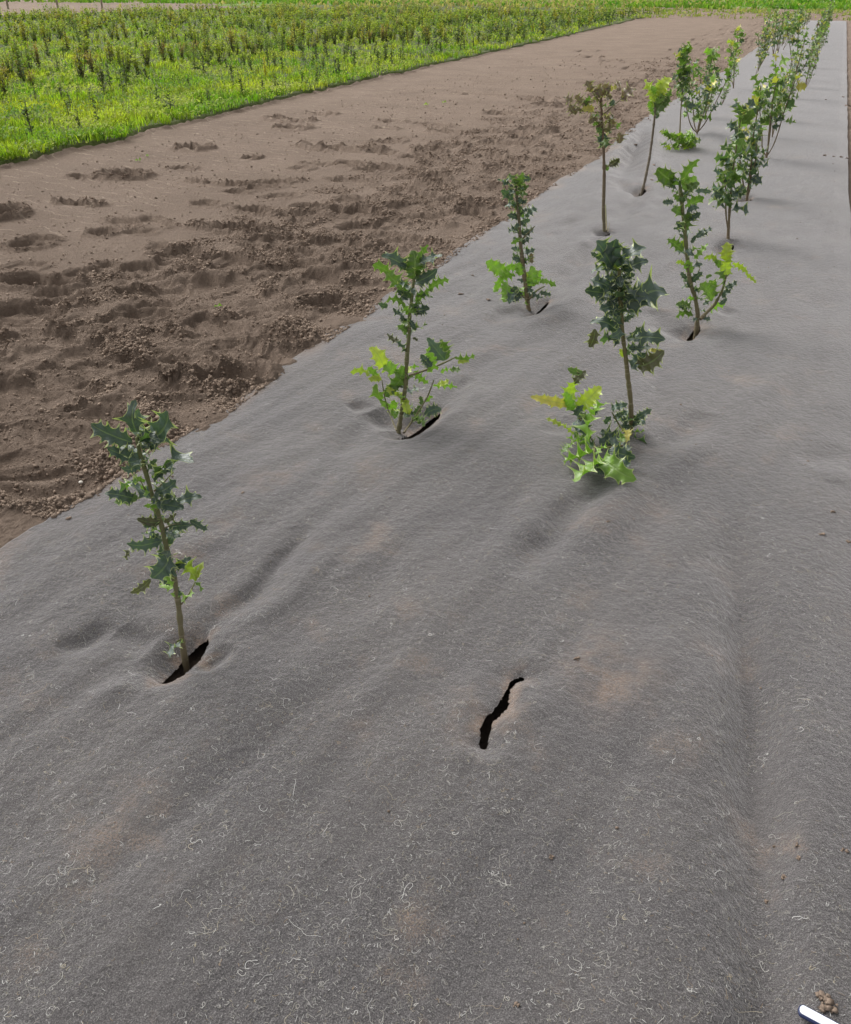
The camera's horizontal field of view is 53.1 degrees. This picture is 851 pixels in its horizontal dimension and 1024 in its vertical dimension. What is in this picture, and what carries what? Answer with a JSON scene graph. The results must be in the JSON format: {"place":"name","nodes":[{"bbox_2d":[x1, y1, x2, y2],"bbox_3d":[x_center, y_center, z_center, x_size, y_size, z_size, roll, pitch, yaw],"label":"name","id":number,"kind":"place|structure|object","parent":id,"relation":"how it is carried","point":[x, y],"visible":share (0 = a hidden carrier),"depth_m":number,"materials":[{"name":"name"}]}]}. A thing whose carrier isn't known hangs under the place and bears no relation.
{"place":"outdoors","nodes":[
{"label":"outdoors","id":0,"kind":"place"},
{"bbox_2d":[0,0,271,15],"bbox_3d":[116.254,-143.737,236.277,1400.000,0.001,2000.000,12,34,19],"label":"ground","id":1,"kind":"structure","parent":0,"point":[24,5],"depth_m":84.50,"materials":[{"name":"soil"}]},
{"bbox_2d":[0,4,683,164],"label":"field","id":2,"kind":"structure","parent":0,"point":[36,154],"depth_m":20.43,"materials":[{"name":"green plant"}]},
{"bbox_2d":[0,69,9,96],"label":"nursery shrub","id":3,"kind":"object","parent":2,"relation":"on","point":[2,87],"visible":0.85,"depth_m":12.18,"materials":[{"name":"green plant"}]},
{"bbox_2d":[0,49,14,74],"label":"nursery shrub","id":4,"kind":"object","parent":2,"relation":"on","point":[7,61],"visible":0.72,"depth_m":15.10,"materials":[{"name":"green plant"}]},
{"bbox_2d":[5,51,26,76],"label":"nursery shrub","id":5,"kind":"object","parent":2,"relation":"on","point":[16,61],"visible":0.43,"depth_m":14.59,"materials":[{"name":"green plant"}]},
{"bbox_2d":[9,39,29,82],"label":"nursery shrub","id":6,"kind":"object","parent":2,"relation":"on","point":[19,64],"visible":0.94,"depth_m":13.88,"materials":[{"name":"green plant"}]},
{"bbox_2d":[7,35,32,68],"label":"nursery shrub","id":7,"kind":"object","parent":2,"relation":"on","point":[13,45],"visible":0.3,"depth_m":15.90,"materials":[{"name":"green plant"}]},
{"bbox_2d":[14,40,34,72],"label":"nursery shrub","id":8,"kind":"object","parent":2,"relation":"on","point":[28,57],"visible":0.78,"depth_m":15.58,"materials":[{"name":"green plant"}]},
{"bbox_2d":[19,21,30,44],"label":"nursery shrub","id":9,"kind":"object","parent":2,"relation":"on","point":[24,38],"visible":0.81,"depth_m":23.36,"materials":[{"name":"green plant"}]},
{"bbox_2d":[19,98,35,134],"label":"nursery shrub","id":10,"kind":"object","parent":2,"relation":"on","point":[28,119],"visible":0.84,"depth_m":8.68,"materials":[{"name":"green plant"}]},
{"bbox_2d":[25,69,35,87],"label":"nursery shrub","id":11,"kind":"object","parent":2,"relation":"on","point":[29,79],"visible":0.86,"depth_m":13.32,"materials":[{"name":"green plant"}]},
{"bbox_2d":[25,22,36,41],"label":"nursery shrub","id":12,"kind":"object","parent":2,"relation":"on","point":[34,31],"visible":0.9,"depth_m":23.71,"materials":[{"name":"green plant"}]},
{"bbox_2d":[26,42,40,68],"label":"nursery shrub","id":13,"kind":"object","parent":2,"relation":"on","point":[35,50],"visible":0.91,"depth_m":16.51,"materials":[{"name":"green plant"}]},
{"bbox_2d":[35,24,51,43],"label":"nursery shrub","id":14,"kind":"object","parent":2,"relation":"on","point":[49,33],"visible":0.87,"depth_m":23.59,"materials":[{"name":"green plant"}]},
{"bbox_2d":[48,50,60,70],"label":"nursery shrub","id":15,"kind":"object","parent":2,"relation":"on","point":[57,60],"visible":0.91,"depth_m":15.99,"materials":[{"name":"green plant"}]},
{"bbox_2d":[50,17,63,40],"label":"nursery shrub","id":16,"kind":"object","parent":2,"relation":"on","point":[60,31],"visible":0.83,"depth_m":24.66,"materials":[{"name":"green plant"}]},
{"bbox_2d":[61,29,70,51],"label":"nursery shrub","id":17,"kind":"object","parent":2,"relation":"on","point":[66,44],"visible":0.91,"depth_m":20.18,"materials":[{"name":"green plant"}]},
{"bbox_2d":[67,12,79,39],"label":"nursery shrub","id":18,"kind":"object","parent":2,"relation":"on","point":[74,28],"visible":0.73,"depth_m":25.02,"materials":[{"name":"green plant"}]},
{"bbox_2d":[70,43,88,79],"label":"nursery shrub","id":19,"kind":"object","parent":2,"relation":"on","point":[80,71],"visible":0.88,"depth_m":14.30,"materials":[{"name":"green plant"}]},
{"bbox_2d":[78,35,98,62],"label":"nursery shrub","id":20,"kind":"object","parent":2,"relation":"on","point":[83,41],"visible":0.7,"depth_m":17.75,"materials":[{"name":"green plant"}]},
{"bbox_2d":[83,49,97,71],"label":"nursery shrub","id":21,"kind":"object","parent":2,"relation":"on","point":[89,61],"visible":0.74,"depth_m":15.23,"materials":[{"name":"green plant"}]},
{"bbox_2d":[92,62,105,83],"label":"nursery shrub","id":22,"kind":"object","parent":2,"relation":"on","point":[96,68],"visible":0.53,"depth_m":13.86,"materials":[{"name":"green plant"}]},
{"bbox_2d":[96,64,107,95],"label":"nursery shrub","id":23,"kind":"object","parent":2,"relation":"on","point":[102,77],"visible":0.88,"depth_m":12.22,"materials":[{"name":"green plant"}]},
{"bbox_2d":[103,38,114,63],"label":"nursery shrub","id":24,"kind":"object","parent":2,"relation":"on","point":[109,55],"visible":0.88,"depth_m":17.20,"materials":[{"name":"green plant"}]},
{"bbox_2d":[113,43,126,66],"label":"nursery shrub","id":25,"kind":"object","parent":2,"relation":"on","point":[118,53],"visible":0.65,"depth_m":16.67,"materials":[{"name":"green plant"}]},
{"bbox_2d":[119,44,132,73],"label":"nursery shrub","id":26,"kind":"object","parent":2,"relation":"on","point":[129,61],"visible":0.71,"depth_m":15.16,"materials":[{"name":"green plant"}]},
{"bbox_2d":[121,62,131,84],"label":"nursery shrub","id":27,"kind":"object","parent":2,"relation":"on","point":[126,78],"visible":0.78,"depth_m":13.50,"materials":[{"name":"green plant"}]},
{"bbox_2d":[125,37,136,62],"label":"nursery shrub","id":28,"kind":"object","parent":2,"relation":"on","point":[130,49],"visible":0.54,"depth_m":17.11,"materials":[{"name":"green plant"}]},
{"bbox_2d":[130,55,143,76],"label":"nursery shrub","id":29,"kind":"object","parent":2,"relation":"on","point":[136,68],"visible":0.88,"depth_m":14.87,"materials":[{"name":"green plant"}]},
{"bbox_2d":[139,40,152,66],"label":"nursery shrub","id":30,"kind":"object","parent":2,"relation":"on","point":[148,52],"visible":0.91,"depth_m":16.44,"materials":[{"name":"green plant"}]},
{"bbox_2d":[156,28,166,52],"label":"nursery shrub","id":31,"kind":"object","parent":2,"relation":"on","point":[162,41],"visible":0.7,"depth_m":20.51,"materials":[{"name":"green plant"}]},
{"bbox_2d":[156,42,168,60],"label":"nursery shrub","id":32,"kind":"object","parent":2,"relation":"on","point":[163,53],"visible":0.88,"depth_m":18.01,"materials":[{"name":"green plant"}]},
{"bbox_2d":[165,41,176,62],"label":"nursery shrub","id":33,"kind":"object","parent":2,"relation":"on","point":[170,53],"visible":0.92,"depth_m":17.38,"materials":[{"name":"green plant"}]},
{"bbox_2d":[179,18,194,37],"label":"nursery shrub","id":34,"kind":"object","parent":2,"relation":"on","point":[190,24],"visible":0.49,"depth_m":25.15,"materials":[{"name":"green plant"}]},
{"bbox_2d":[189,47,197,69],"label":"nursery shrub","id":35,"kind":"object","parent":2,"relation":"on","point":[194,56],"visible":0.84,"depth_m":16.05,"materials":[{"name":"green plant"}]},
{"bbox_2d":[191,27,203,47],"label":"nursery shrub","id":36,"kind":"object","parent":2,"relation":"on","point":[194,35],"visible":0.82,"depth_m":21.94,"materials":[{"name":"green plant"}]},
{"bbox_2d":[196,53,206,75],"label":"nursery shrub","id":37,"kind":"object","parent":2,"relation":"on","point":[203,66],"visible":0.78,"depth_m":15.26,"materials":[{"name":"green plant"}]},
{"bbox_2d":[198,38,210,60],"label":"nursery shrub","id":38,"kind":"object","parent":2,"relation":"on","point":[205,50],"visible":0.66,"depth_m":18.19,"materials":[{"name":"green plant"}]},
{"bbox_2d":[200,25,219,59],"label":"nursery shrub","id":39,"kind":"object","parent":2,"relation":"on","point":[211,51],"visible":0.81,"depth_m":18.57,"materials":[{"name":"green plant"}]},
{"bbox_2d":[203,51,218,66],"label":"nursery shrub","id":40,"kind":"object","parent":2,"relation":"on","point":[207,60],"visible":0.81,"depth_m":16.45,"materials":[{"name":"green plant"}]},
{"bbox_2d":[212,40,226,63],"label":"nursery shrub","id":41,"kind":"object","parent":2,"relation":"on","point":[217,45],"visible":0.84,"depth_m":16.89,"materials":[{"name":"green plant"}]},
{"bbox_2d":[221,26,237,53],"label":"nursery shrub","id":42,"kind":"object","parent":2,"relation":"on","point":[231,39],"visible":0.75,"depth_m":20.12,"materials":[{"name":"green plant"}]},
{"bbox_2d":[246,36,261,55],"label":"nursery shrub","id":43,"kind":"object","parent":2,"relation":"on","point":[250,46],"visible":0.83,"depth_m":19.20,"materials":[{"name":"green plant"}]},
{"bbox_2d":[251,15,262,43],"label":"nursery shrub","id":44,"kind":"object","parent":2,"relation":"on","point":[258,30],"visible":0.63,"depth_m":21.93,"materials":[{"name":"green plant"}]},
{"bbox_2d":[262,34,271,59],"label":"nursery shrub","id":45,"kind":"object","parent":2,"relation":"on","point":[267,53],"visible":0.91,"depth_m":18.34,"materials":[{"name":"green plant"}]},
{"bbox_2d":[272,28,287,53],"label":"nursery shrub","id":46,"kind":"object","parent":2,"relation":"on","point":[283,41],"visible":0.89,"depth_m":19.96,"materials":[{"name":"green plant"}]},
{"bbox_2d":[278,20,293,40],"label":"nursery shrub","id":47,"kind":"object","parent":2,"relation":"on","point":[283,27],"visible":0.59,"depth_m":24.63,"materials":[{"name":"green plant"}]},
{"bbox_2d":[286,31,295,52],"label":"nursery shrub","id":48,"kind":"object","parent":2,"relation":"on","point":[292,45],"visible":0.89,"depth_m":20.40,"materials":[{"name":"green plant"}]},
{"bbox_2d":[290,20,297,42],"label":"nursery shrub","id":49,"kind":"object","parent":2,"relation":"on","point":[293,23],"visible":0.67,"depth_m":23.82,"materials":[{"name":"green plant"}]},
{"bbox_2d":[0,0,661,40],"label":"distant shrubs","id":50,"kind":"object","parent":2,"relation":"on","point":[283,8],"visible":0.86,"depth_m":37.26,"materials":[{"name":"green plant"}]},
{"bbox_2d":[327,25,336,44],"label":"nursery shrub","id":51,"kind":"object","parent":2,"relation":"on","point":[332,37],"visible":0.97,"depth_m":23.50,"materials":[{"name":"green plant"}]},
{"bbox_2d":[337,23,343,40],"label":"nursery shrub","id":52,"kind":"object","parent":2,"relation":"on","point":[340,35],"visible":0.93,"depth_m":24.96,"materials":[{"name":"green plant"}]},
{"bbox_2d":[345,16,356,42],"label":"nursery shrub","id":53,"kind":"object","parent":2,"relation":"on","point":[349,32],"visible":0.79,"depth_m":24.38,"materials":[{"name":"green plant"}]},
{"bbox_2d":[360,25,367,45],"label":"nursery shrub","id":54,"kind":"object","parent":2,"relation":"on","point":[362,35],"visible":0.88,"depth_m":22.50,"materials":[{"name":"green plant"}]},
{"bbox_2d":[380,23,388,43],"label":"nursery shrub","id":55,"kind":"object","parent":2,"relation":"on","point":[382,33],"visible":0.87,"depth_m":23.26,"materials":[{"name":"green plant"}]},
{"bbox_2d":[452,12,463,42],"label":"nursery shrub","id":56,"kind":"object","parent":2,"relation":"on","point":[457,34],"visible":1,"depth_m":23.60,"materials":[{"name":"green plant"}]},
{"bbox_2d":[504,15,510,41],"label":"nursery shrub","id":57,"kind":"object","parent":2,"relation":"on","point":[507,29],"visible":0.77,"depth_m":24.13,"materials":[{"name":"green plant"}]},
{"bbox_2d":[0,17,850,749],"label":"soil strip","id":58,"kind":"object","parent":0,"point":[642,41],"visible":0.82,"depth_m":6.23,"materials":[{"name":"brown soil"}]},
{"bbox_2d":[90,400,207,673],"bbox_3d":[-0.594,0.100,1.952,0.216,0.792,0.162,23,38,32],"label":"holly plant","id":59,"kind":"object","parent":58,"relation":"on","point":[151,438],"visible":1,"depth_m":1.87,"materials":[{"name":"green plant"}]},
{"bbox_2d":[0,54,727,519],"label":"soil crumbs","id":60,"kind":"object","parent":58,"relation":"on","point":[80,496],"visible":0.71,"depth_m":4.54,"materials":[{"name":"brown soil"}]},
{"bbox_2d":[350,245,474,433],"bbox_3d":[-0.051,-0.558,3.029,0.372,0.783,0.282,-20,37,-29],"label":"holly plant","id":61,"kind":"object","parent":58,"relation":"on","point":[413,266],"visible":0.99,"depth_m":2.99,"materials":[{"name":"green plant"}]},
{"bbox_2d":[0,20,850,1023],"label":"ground cover fabric","id":62,"kind":"object","parent":58,"relation":"on","point":[624,706],"visible":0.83,"depth_m":2.03,"materials":[{"name":"fabric"}]},
{"bbox_2d":[3,156,837,1006],"bbox_3d":[1.183,-1.338,4.819,2.142,0.095,8.977,12,34,19],"label":"grit","id":63,"kind":"object","parent":62,"relation":"on","point":[369,596],"visible":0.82,"depth_m":1.78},
{"bbox_2d":[0,190,847,1023],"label":"loose fibres","id":64,"kind":"object","parent":62,"relation":"on","point":[458,710],"visible":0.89,"depth_m":1.89,"materials":[{"name":"grey fabric"}]},
{"bbox_2d":[0,143,850,1023],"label":"fabric fluff","id":65,"kind":"object","parent":62,"relation":"on","point":[452,701],"visible":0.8,"depth_m":1.87,"materials":[{"name":"grey fabric"}]},
{"bbox_2d":[758,26,772,69],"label":"holly plant","id":66,"kind":"object","parent":62,"relation":"on","point":[766,39],"visible":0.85,"depth_m":16.07,"materials":[{"name":"green plant"}]},
{"bbox_2d":[770,6,784,56],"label":"holly plant","id":67,"kind":"object","parent":62,"relation":"on","point":[775,28],"visible":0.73,"depth_m":19.43,"materials":[{"name":"green plant"}]},
{"bbox_2d":[804,37,819,85],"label":"holly plant","id":68,"kind":"object","parent":62,"relation":"on","point":[814,66],"visible":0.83,"depth_m":13.48,"materials":[{"name":"green plant"}]},
{"bbox_2d":[798,1004,839,1023],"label":"plastic bar","id":69,"kind":"object","parent":62,"relation":"on","point":[808,1014],"visible":1,"depth_m":1.34,"materials":[{"name":"white plastic"}]},
{"bbox_2d":[815,990,830,1003],"bbox_3d":[0.639,0.779,1.370,0.024,0.011,0.021,-14,34,-22],"label":"soil clod","id":70,"kind":"object","parent":62,"relation":"on","point":[820,995],"visible":1,"depth_m":1.37,"materials":[{"name":"brown soil"}]},
{"bbox_2d":[817,997,838,1013],"bbox_3d":[0.640,0.785,1.354,0.032,0.011,0.026,12,34,19],"label":"soil clod","id":71,"kind":"object","parent":62,"relation":"on","point":[827,1006],"visible":1,"depth_m":1.35,"materials":[{"name":"brown soil"}]},
{"bbox_2d":[486,171,555,310],"bbox_3d":[0.476,-1.259,4.173,0.349,0.778,0.161,-12,34,-18],"label":"holly plant","id":72,"kind":"object","parent":58,"relation":"on","point":[530,278],"visible":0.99,"depth_m":4.19,"materials":[{"name":"green plant"}]},
{"bbox_2d":[530,237,668,484],"bbox_3d":[0.630,-0.431,2.764,0.458,0.845,0.468,-9,33,-14],"label":"holly plant","id":73,"kind":"object","parent":58,"relation":"on","point":[611,289],"visible":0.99,"depth_m":2.84,"materials":[{"name":"green plant"}]},
{"bbox_2d":[564,80,637,235],"bbox_3d":[1.057,-2.197,5.464,0.422,1.021,0.365,12,34,19],"label":"holly plant","id":74,"kind":"object","parent":58,"relation":"on","point":[602,137],"visible":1,"depth_m":5.35,"materials":[{"name":"green plant"}]},
{"bbox_2d":[640,76,672,195],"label":"holly plant","id":75,"kind":"object","parent":58,"relation":"on","point":[659,93],"visible":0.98,"depth_m":6.47,"materials":[{"name":"green plant"}]},
{"bbox_2d":[659,41,700,149],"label":"holly plant","id":76,"kind":"object","parent":58,"relation":"on","point":[687,140],"visible":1,"depth_m":8.25,"materials":[{"name":"green plant"}]},
{"bbox_2d":[654,159,756,338],"bbox_3d":[1.262,-1.159,3.914,0.546,0.879,0.153,2,32,3],"label":"holly plant","id":77,"kind":"object","parent":58,"relation":"on","point":[685,182],"visible":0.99,"depth_m":3.90,"materials":[{"name":"green plant"}]},
{"bbox_2d":[672,46,739,133],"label":"holly plant","id":78,"kind":"object","parent":58,"relation":"on","point":[708,88],"visible":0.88,"depth_m":9.10,"materials":[{"name":"green plant"}]},
{"bbox_2d":[695,54,722,114],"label":"holly plant","id":79,"kind":"object","parent":58,"relation":"on","point":[717,74],"visible":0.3,"depth_m":10.34,"materials":[{"name":"green plant"}]},
{"bbox_2d":[721,75,731,103],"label":"holly plant","id":80,"kind":"object","parent":58,"relation":"on","point":[726,90],"visible":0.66,"depth_m":11.68,"materials":[{"name":"green plant"}]},
{"bbox_2d":[708,96,756,238],"bbox_3d":[1.856,-2.042,5.243,0.294,0.939,0.254,-23,38,-32],"label":"holly plant","id":81,"kind":"object","parent":58,"relation":"on","point":[720,195],"visible":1,"depth_m":5.21,"materials":[{"name":"green plant"}]},
{"bbox_2d":[724,24,746,87],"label":"holly plant","id":82,"kind":"object","parent":58,"relation":"on","point":[734,43],"visible":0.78,"depth_m":13.24,"materials":[{"name":"green plant"}]},
{"bbox_2d":[728,73,775,200],"bbox_3d":[2.427,-2.751,6.378,0.344,0.956,0.288,12,34,19],"label":"holly plant","id":83,"kind":"object","parent":58,"relation":"on","point":[755,179],"visible":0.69,"depth_m":6.35,"materials":[{"name":"green plant"}]},
{"bbox_2d":[755,49,766,74],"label":"holly plant","id":84,"kind":"object","parent":58,"relation":"on","point":[762,57],"visible":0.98,"depth_m":15.23,"materials":[{"name":"green plant"}]},
{"bbox_2d":[754,7,777,64],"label":"holly plant","id":85,"kind":"object","parent":58,"relation":"on","point":[774,33],"visible":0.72,"depth_m":17.12,"materials":[{"name":"green plant"}]},
{"bbox_2d":[752,51,806,157],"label":"holly plant","id":86,"kind":"object","parent":58,"relation":"on","point":[776,93],"visible":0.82,"depth_m":7.71,"materials":[{"name":"green plant"}]},
{"bbox_2d":[772,73,788,136],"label":"holly plant","id":87,"kind":"object","parent":58,"relation":"on","point":[786,82],"visible":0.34,"depth_m":8.94,"materials":[{"name":"green plant"}]},
{"bbox_2d":[775,5,786,52],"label":"holly plant","id":88,"kind":"object","parent":58,"relation":"on","point":[780,42],"visible":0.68,"depth_m":20.60,"materials":[{"name":"green plant"}]},
{"bbox_2d":[776,69,791,114],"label":"holly plant","id":89,"kind":"object","parent":58,"relation":"on","point":[786,87],"visible":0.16,"depth_m":10.07,"materials":[{"name":"green plant"}]},
{"bbox_2d":[782,10,792,44],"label":"holly plant","id":90,"kind":"object","parent":58,"relation":"on","point":[788,13],"visible":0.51,"depth_m":22.95,"materials":[{"name":"green plant"}]},
{"bbox_2d":[783,8,805,73],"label":"holly plant","id":91,"kind":"object","parent":58,"relation":"on","point":[793,40],"visible":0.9,"depth_m":14.56,"materials":[{"name":"green plant"}]},
{"bbox_2d":[782,28,817,93],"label":"holly plant","id":92,"kind":"object","parent":58,"relation":"on","point":[807,57],"visible":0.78,"depth_m":12.07,"materials":[{"name":"green plant"}]},
{"bbox_2d":[809,28,821,67],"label":"holly plant","id":93,"kind":"object","parent":58,"relation":"on","point":[816,48],"visible":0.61,"depth_m":16.82,"materials":[{"name":"green plant"}]},
{"bbox_2d":[814,4,827,39],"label":"holly plant","id":94,"kind":"object","parent":58,"relation":"on","point":[818,24],"visible":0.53,"depth_m":23.58,"materials":[{"name":"green plant"}]},
{"bbox_2d":[815,24,829,61],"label":"holly plant","id":95,"kind":"object","parent":58,"relation":"on","point":[825,35],"visible":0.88,"depth_m":17.91,"materials":[{"name":"green plant"}]},
{"bbox_2d":[822,1,834,35],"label":"holly plant","id":96,"kind":"object","parent":58,"relation":"on","point":[829,10],"visible":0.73,"depth_m":24.58,"materials":[{"name":"green plant"}]},
{"bbox_2d":[0,0,850,10],"bbox_3d":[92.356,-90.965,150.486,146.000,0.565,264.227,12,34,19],"label":"verge","id":97,"kind":"structure","parent":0,"point":[248,4],"depth_m":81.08,"materials":[{"name":"green plant"}]},
{"bbox_2d":[51,0,850,20],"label":"straw","id":98,"kind":"object","parent":97,"relation":"on","point":[449,5],"visible":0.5,"depth_m":70.21,"materials":[{"name":"green plant"}]},
{"bbox_2d":[575,7,850,20],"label":"headland soil","id":99,"kind":"structure","parent":0,"point":[749,15],"depth_m":47.65,"materials":[{"name":"brown soil"}]},
{"bbox_2d":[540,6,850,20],"bbox_3d":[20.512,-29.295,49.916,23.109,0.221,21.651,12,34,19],"label":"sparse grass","id":100,"kind":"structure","parent":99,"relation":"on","point":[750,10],"depth_m":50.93,"materials":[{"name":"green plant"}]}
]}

